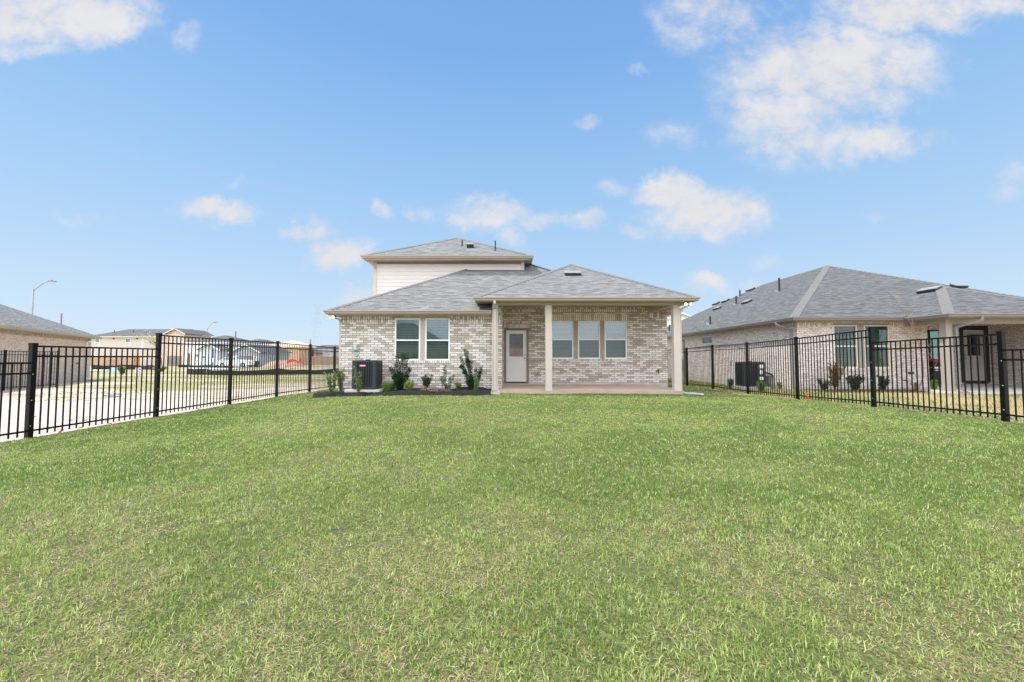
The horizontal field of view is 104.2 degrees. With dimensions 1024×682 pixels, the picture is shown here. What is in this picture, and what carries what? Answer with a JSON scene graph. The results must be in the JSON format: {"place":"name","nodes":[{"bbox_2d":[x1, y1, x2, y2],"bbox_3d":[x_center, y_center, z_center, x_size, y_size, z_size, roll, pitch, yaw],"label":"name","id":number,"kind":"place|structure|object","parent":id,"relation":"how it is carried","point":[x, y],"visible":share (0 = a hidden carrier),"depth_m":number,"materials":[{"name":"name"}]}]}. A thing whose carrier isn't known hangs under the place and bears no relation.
{"place":"outdoors","nodes":[
{"label":"outdoors","id":0,"kind":"place"},
{"bbox_2d":[3,372,335,402],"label":"rough grass","id":1,"kind":"structure","parent":0,"point":[164,383],"depth_m":26.92,"materials":[{"name":"green plant"}]},
{"bbox_2d":[34,384,327,427],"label":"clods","id":2,"kind":"object","parent":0,"point":[133,413],"visible":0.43,"depth_m":11.09,"materials":[{"name":"brown soil"}]},
{"bbox_2d":[311,303,321,343],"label":"transmission tower","id":3,"kind":"structure","parent":0,"point":[316,319],"depth_m":331.16,"materials":[{"name":"metal"}]},
{"bbox_2d":[0,360,853,441],"bbox_3d":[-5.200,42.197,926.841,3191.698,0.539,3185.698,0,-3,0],"label":"ground","id":4,"kind":"structure","parent":0,"point":[4,415],"depth_m":15.20,"materials":[{"name":"grey concrete"}]},
{"bbox_2d":[0,350,59,389],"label":"metal fence","id":5,"kind":"object","parent":4,"relation":"on","point":[5,354],"visible":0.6,"depth_m":19.45,"materials":[{"name":"black metal"}]},
{"bbox_2d":[31,280,56,314],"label":"street lamp","id":6,"kind":"object","parent":4,"relation":"on","point":[32,302],"visible":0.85,"depth_m":44.23,"materials":[{"name":"grey metal"}]},
{"bbox_2d":[0,304,103,388],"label":"house","id":7,"kind":"structure","parent":4,"relation":"on","point":[20,330],"depth_m":23.44,"materials":[{"name":"beige brick"}]},
{"bbox_2d":[90,357,133,365],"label":"board fence","id":8,"kind":"object","parent":4,"relation":"on","point":[95,361],"visible":0.4,"depth_m":65.91,"materials":[{"name":"brown wood"}]},
{"bbox_2d":[117,366,125,374],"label":"roadside bush","id":9,"kind":"object","parent":4,"relation":"on","point":[123,369],"visible":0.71,"depth_m":36.80,"materials":[{"name":"green plant"}]},
{"bbox_2d":[93,364,154,369],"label":"silt fence","id":10,"kind":"object","parent":4,"relation":"on","point":[107,367],"visible":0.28,"depth_m":50.24,"materials":[{"name":"black fabric"}]},
{"bbox_2d":[134,357,139,364],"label":"side gate","id":11,"kind":"structure","parent":4,"relation":"on","point":[135,360],"depth_m":65.87,"materials":[{"name":"wood"}]},
{"bbox_2d":[91,329,193,365],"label":"house","id":12,"kind":"structure","parent":4,"relation":"on","point":[129,338],"depth_m":70.04,"materials":[{"name":"beige"}]},
{"bbox_2d":[125,338,130,345],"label":"window","id":13,"kind":"structure","parent":12,"relation":"in","point":[127,340],"depth_m":70.02,"materials":[{"name":"white plastic"}]},
{"bbox_2d":[137,331,165,366],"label":"young tree","id":14,"kind":"object","parent":4,"relation":"on","point":[150,340],"visible":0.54,"depth_m":47.69,"materials":[{"name":"green plant"}]},
{"bbox_2d":[0,333,338,438],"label":"metal fence","id":15,"kind":"object","parent":4,"relation":"on","point":[31,373],"visible":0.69,"depth_m":8.94,"materials":[{"name":"black metal"}]},
{"bbox_2d":[163,328,213,365],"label":"house","id":16,"kind":"structure","parent":4,"relation":"on","point":[183,332],"depth_m":68.67,"materials":[{"name":"beige brick"}]},
{"bbox_2d":[169,356,181,365],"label":"garage door","id":17,"kind":"structure","parent":16,"relation":"in","point":[170,357],"depth_m":68.48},
{"bbox_2d":[178,364,227,367],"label":"silt fence","id":18,"kind":"object","parent":4,"relation":"on","point":[196,366],"visible":0.4,"depth_m":58.80,"materials":[{"name":"black fabric"}]},
{"bbox_2d":[194,343,228,364],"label":"house","id":19,"kind":"structure","parent":4,"relation":"on","point":[200,354],"depth_m":63.48,"materials":[{"name":"grey"}]},
{"bbox_2d":[181,335,267,364],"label":"house","id":20,"kind":"structure","parent":4,"relation":"on","point":[207,341],"depth_m":66.03,"materials":[{"name":"white"}]},
{"bbox_2d":[188,353,190,364],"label":"door","id":21,"kind":"structure","parent":20,"relation":"in","point":[189,357],"depth_m":65.87,"materials":[{"name":"white plastic"}]},
{"bbox_2d":[216,357,253,366],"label":"parked car","id":22,"kind":"object","parent":4,"relation":"on","point":[249,363],"visible":0.52,"depth_m":55.06,"materials":[{"name":"white paint"}]},
{"bbox_2d":[228,344,291,366],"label":"house","id":23,"kind":"structure","parent":4,"relation":"on","point":[273,350],"depth_m":60.66,"materials":[{"name":"grey"}]},
{"bbox_2d":[188,368,337,374],"bbox_3d":[-22.917,2.802,36.186,15.251,0.767,2.592,0,-3,0],"label":"silt fence","id":24,"kind":"object","parent":4,"relation":"on","point":[257,372],"visible":0.52,"depth_m":36.30,"materials":[{"name":"black fabric"}]},
{"bbox_2d":[251,339,274,344],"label":"house","id":25,"kind":"structure","parent":4,"relation":"on","point":[263,340],"depth_m":95.01,"materials":[{"name":"grey"}]},
{"bbox_2d":[260,360,305,367],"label":"dirt mound","id":26,"kind":"object","parent":4,"relation":"on","point":[263,366],"visible":0.46,"depth_m":59.12,"materials":[{"name":"soil"}]},
{"bbox_2d":[271,341,315,362],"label":"house","id":27,"kind":"structure","parent":4,"relation":"on","point":[295,342],"depth_m":76.64,"materials":[{"name":"beige"}]},
{"bbox_2d":[284,366,308,368],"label":"dirt mound","id":28,"kind":"object","parent":4,"relation":"on","point":[296,367],"visible":0.54,"depth_m":53.46,"materials":[{"name":"beige soil"}]},
{"bbox_2d":[301,356,336,364],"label":"board fence","id":29,"kind":"object","parent":4,"relation":"on","point":[331,360],"visible":0.4,"depth_m":71.91,"materials":[{"name":"brown wood"}]},
{"bbox_2d":[314,345,338,356],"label":"house","id":30,"kind":"structure","parent":4,"relation":"on","point":[329,353],"depth_m":79.98,"materials":[{"name":"grey"}]},
{"bbox_2d":[312,387,491,397],"bbox_3d":[-3.615,1.733,13.233,5.870,0.359,1.388,0,-3,0],"label":"mulch bed","id":31,"kind":"object","parent":4,"relation":"on","point":[464,391],"visible":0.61,"depth_m":12.75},
{"bbox_2d":[324,371,337,392],"bbox_3d":[-5.943,1.341,13.035,0.467,0.799,0.385,0,-3,0],"label":"holly shrub","id":32,"kind":"object","parent":31,"relation":"on","point":[329,378],"visible":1,"depth_m":13.00,"materials":[{"name":"green plant"}]},
{"bbox_2d":[335,367,345,391],"bbox_3d":[-5.638,1.279,13.087,0.337,0.908,0.324,1,-3,-19],"label":"holly shrub","id":33,"kind":"object","parent":31,"relation":"on","point":[340,375],"visible":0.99,"depth_m":13.07,"materials":[{"name":"green plant"}]},
{"bbox_2d":[353,366,362,391],"bbox_3d":[-4.995,1.262,12.909,0.341,0.957,0.319,0,-3,0],"label":"holly shrub","id":34,"kind":"object","parent":31,"relation":"on","point":[359,382],"visible":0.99,"depth_m":12.88,"materials":[{"name":"green plant"}]},
{"bbox_2d":[344,388,383,391],"bbox_3d":[-4.855,1.682,13.304,1.130,0.173,0.870,0,-3,0],"label":"equipment pad","id":35,"kind":"object","parent":31,"relation":"on","point":[366,390],"visible":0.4,"depth_m":12.87,"materials":[{"name":"concrete"}]},
{"bbox_2d":[352,359,382,388],"bbox_3d":[-4.830,1.093,13.318,0.820,0.962,0.734,0,-3,0],"label":"air conditioner","id":36,"kind":"object","parent":35,"relation":"on","point":[371,371],"visible":0.94,"depth_m":12.99,"materials":[{"name":"grey metal"}]},
{"bbox_2d":[381,381,392,390],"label":"boxwood bush","id":37,"kind":"object","parent":31,"relation":"on","point":[386,386],"visible":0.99,"depth_m":13.17,"materials":[{"name":"green plant"}]},
{"bbox_2d":[388,353,411,389],"bbox_3d":[-3.733,1.054,13.295,0.857,1.359,0.390,0,-3,0],"label":"yew shrub","id":38,"kind":"object","parent":31,"relation":"on","point":[399,378],"visible":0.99,"depth_m":13.29,"materials":[{"name":"green plant"}]},
{"bbox_2d":[404,380,414,389],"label":"boxwood bush","id":39,"kind":"object","parent":31,"relation":"on","point":[408,385],"visible":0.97,"depth_m":13.05,"materials":[{"name":"green plant"}]},
{"bbox_2d":[421,374,433,390],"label":"viburnum shrub","id":40,"kind":"object","parent":31,"relation":"on","point":[427,381],"visible":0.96,"depth_m":13.20,"materials":[{"name":"green plant"}]},
{"bbox_2d":[439,365,454,390],"bbox_3d":[-2.181,1.246,13.202,0.558,0.955,0.508,-2,-3,33],"label":"viburnum shrub","id":41,"kind":"object","parent":31,"relation":"on","point":[446,387],"visible":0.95,"depth_m":13.19,"materials":[{"name":"green plant"}]},
{"bbox_2d":[454,382,461,389],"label":"boxwood bush","id":42,"kind":"object","parent":31,"relation":"on","point":[458,385],"visible":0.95,"depth_m":13.21,"materials":[{"name":"green plant"}]},
{"bbox_2d":[459,349,482,388],"bbox_3d":[-1.380,0.987,13.311,0.838,1.473,0.338,0,-3,0],"label":"yew shrub","id":43,"kind":"object","parent":31,"relation":"on","point":[470,382],"visible":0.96,"depth_m":13.29,"materials":[{"name":"green plant"}]},
{"bbox_2d":[474,376,478,390],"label":"young shoots","id":44,"kind":"object","parent":31,"relation":"on","point":[476,387],"visible":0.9,"depth_m":12.97,"materials":[{"name":"green plant"}]},
{"bbox_2d":[323,237,700,393],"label":"brick house","id":45,"kind":"structure","parent":4,"relation":"on","point":[502,316],"depth_m":15.34,"materials":[{"name":"brick"}]},
{"bbox_2d":[394,318,419,359],"bbox_3d":[-3.670,-0.048,14.221,0.940,1.518,0.480,0,-3,0],"label":"window","id":46,"kind":"structure","parent":45,"relation":"in","point":[408,338],"depth_m":14.08,"materials":[{"name":"glass"}]},
{"bbox_2d":[425,318,449,359],"bbox_3d":[-2.615,-0.048,14.221,0.910,1.518,0.480,0,-3,0],"label":"window","id":47,"kind":"structure","parent":45,"relation":"in","point":[437,330],"depth_m":14.08,"materials":[{"name":"white glass"}]},
{"bbox_2d":[506,330,526,381],"bbox_3d":[0.173,0.603,15.973,0.807,2.045,0.312,0,-3,0],"label":"door","id":48,"kind":"structure","parent":45,"relation":"in","point":[516,371],"depth_m":15.88,"materials":[{"name":"paint"}]},
{"bbox_2d":[552,321,573,358],"bbox_3d":[2.004,-0.033,16.122,0.927,1.550,0.480,0,-3,0],"label":"window","id":49,"kind":"structure","parent":45,"relation":"in","point":[562,331],"depth_m":15.99,"materials":[{"name":"grey glass"}]},
{"bbox_2d":[578,321,599,358],"bbox_3d":[3.070,-0.033,16.122,0.925,1.550,0.480,0,-3,0],"label":"window","id":50,"kind":"structure","parent":45,"relation":"in","point":[588,331],"depth_m":15.99,"materials":[{"name":"grey glass"}]},
{"bbox_2d":[604,321,626,358],"bbox_3d":[4.134,-0.033,16.122,0.932,1.550,0.480,0,-3,0],"label":"window","id":51,"kind":"structure","parent":45,"relation":"in","point":[615,339],"depth_m":15.98,"materials":[{"name":"grey glass"}]},
{"bbox_2d":[667,312,690,325],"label":"house","id":52,"kind":"structure","parent":4,"relation":"on","point":[684,315],"depth_m":58.21,"materials":[{"name":"white"}]},
{"bbox_2d":[667,265,1023,393],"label":"brick house","id":53,"kind":"structure","parent":4,"relation":"on","point":[826,299],"depth_m":16.06,"materials":[{"name":"brick"}]},
{"bbox_2d":[702,336,711,343],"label":"window","id":54,"kind":"structure","parent":53,"relation":"in","point":[704,336],"depth_m":22.49,"materials":[{"name":"grey glass"}]},
{"bbox_2d":[833,325,857,367],"bbox_3d":[12.621,0.221,15.310,0.953,1.670,0.480,0,-3,0],"label":"window","id":55,"kind":"structure","parent":53,"relation":"in","point":[836,328],"depth_m":15.16,"materials":[{"name":"beige plastic"}]},
{"bbox_2d":[852,325,890,367],"bbox_3d":[13.813,0.221,15.310,1.003,1.670,0.480,0,-3,0],"label":"window","id":56,"kind":"structure","parent":53,"relation":"in","point":[876,330],"depth_m":15.16,"materials":[{"name":"beige plastic"}]},
{"bbox_2d":[927,328,939,358],"bbox_3d":[17.785,0.253,17.161,0.970,1.590,0.480,0,-3,0],"label":"window","id":57,"kind":"structure","parent":53,"relation":"in","point":[928,329],"depth_m":17.37,"materials":[{"name":"green plastic"}]},
{"bbox_2d":[963,330,984,379],"bbox_3d":[19.635,0.612,17.024,0.910,2.120,0.312,0,-3,0],"label":"door","id":58,"kind":"structure","parent":53,"relation":"in","point":[965,332],"depth_m":16.93,"materials":[{"name":"grey glass"}]},
{"bbox_2d":[667,327,1023,421],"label":"metal fence","id":59,"kind":"object","parent":4,"relation":"on","point":[691,375],"visible":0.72,"depth_m":9.60,"materials":[{"name":"black metal"}]},
{"bbox_2d":[0,383,1023,681],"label":"lawn","id":60,"kind":"structure","parent":0,"point":[416,659],"depth_m":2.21,"materials":[{"name":"plant"}]},
{"bbox_2d":[685,392,703,395],"bbox_3d":[6.061,1.750,13.191,0.196,0.080,0.753,1,-3,-25],"label":"drain pipe","id":61,"kind":"object","parent":60,"relation":"on","point":[691,393],"visible":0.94,"depth_m":13.24,"materials":[{"name":"white plastic"}]},
{"bbox_2d":[0,0,1023,358],"label":"sky","id":62,"kind":"structure","parent":0,"point":[167,164],"materials":[{"name":"blue"}]},
{"bbox_2d":[494,384,682,394],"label":"patio","id":63,"kind":"structure","parent":0,"point":[585,388],"depth_m":13.77,"materials":[{"name":"concrete"}]},
{"bbox_2d":[668,378,1023,422],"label":"neighbour lawn","id":64,"kind":"structure","parent":0,"point":[976,402],"depth_m":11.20,"materials":[{"name":"green plant"}]},
{"bbox_2d":[731,385,769,390],"bbox_3d":[10.035,2.014,16.788,1.170,0.218,0.960,0,-3,0],"label":"equipment pad","id":65,"kind":"object","parent":64,"relation":"on","point":[756,387],"visible":0.24,"depth_m":16.33,"materials":[{"name":"concrete"}]},
{"bbox_2d":[735,361,765,385],"bbox_3d":[10.040,1.362,16.803,0.920,1.042,0.707,0,-3,0],"label":"air conditioner","id":66,"kind":"object","parent":65,"relation":"on","point":[752,378],"visible":0.44,"depth_m":16.48,"materials":[{"name":"grey metal"}]},
{"bbox_2d":[755,381,766,390],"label":"bush","id":67,"kind":"object","parent":64,"relation":"on","point":[761,386],"visible":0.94,"depth_m":15.84,"materials":[{"name":"green plant"}]},
{"bbox_2d":[804,389,924,391],"bbox_3d":[13.300,1.809,14.564,4.800,0.033,0.860,0,-3,0],"label":"mulch bed","id":68,"kind":"object","parent":64,"relation":"on","point":[894,390],"visible":0.41,"depth_m":14.58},
{"bbox_2d":[816,379,829,391],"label":"dark shrub","id":69,"kind":"object","parent":68,"relation":"on","point":[823,385],"visible":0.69,"depth_m":14.21,"materials":[{"name":"green plant"}]},
{"bbox_2d":[828,362,845,390],"bbox_3d":[11.751,1.278,14.380,0.645,1.100,0.436,1,-3,-22],"label":"nandina shrub","id":70,"kind":"object","parent":68,"relation":"on","point":[835,376],"visible":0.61,"depth_m":14.38,"materials":[{"name":"green plant"}]},
{"bbox_2d":[845,374,866,390],"bbox_3d":[12.441,1.502,14.460,0.707,0.661,0.389,0,-3,0],"label":"dark shrub","id":71,"kind":"object","parent":68,"relation":"on","point":[857,381],"visible":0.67,"depth_m":14.44,"materials":[{"name":"green plant"}]},
{"bbox_2d":[876,375,890,390],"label":"dark shrub","id":72,"kind":"object","parent":68,"relation":"on","point":[881,383],"visible":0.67,"depth_m":14.38,"materials":[{"name":"green plant"}]},
{"bbox_2d":[877,284,939,390],"bbox_3d":[14.550,-0.107,14.310,2.832,3.855,0.232,0,-3,0],"label":"bare tree","id":73,"kind":"object","parent":68,"relation":"on","point":[915,335],"visible":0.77,"depth_m":14.30,"materials":[{"name":"brown plant"}]},
{"bbox_2d":[909,382,918,390],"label":"bush","id":74,"kind":"object","parent":68,"relation":"on","point":[915,387],"visible":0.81,"depth_m":14.51,"materials":[{"name":"green plant"}]},
{"bbox_2d":[930,379,937,388],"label":"bush","id":75,"kind":"object","parent":68,"relation":"on","point":[931,383],"visible":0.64,"depth_m":14.37,"materials":[{"name":"green plant"}]},
{"bbox_2d":[791,389,1023,422],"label":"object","id":76,"kind":"object","parent":64,"relation":"on","point":[969,415],"visible":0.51,"depth_m":8.97,"materials":[{"name":"green plant"}]},
{"bbox_2d":[929,359,940,383],"bbox_3d":[17.080,1.254,16.160,0.560,1.078,0.640,0,-3,0],"label":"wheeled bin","id":77,"kind":"object","parent":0,"point":[936,371],"visible":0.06,"depth_m":15.94,"materials":[{"name":"black plastic"}]},
{"bbox_2d":[906,384,1021,393],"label":"neighbour patio","id":78,"kind":"structure","parent":0,"point":[990,389],"depth_m":14.31,"materials":[{"name":"concrete"}]}
]}

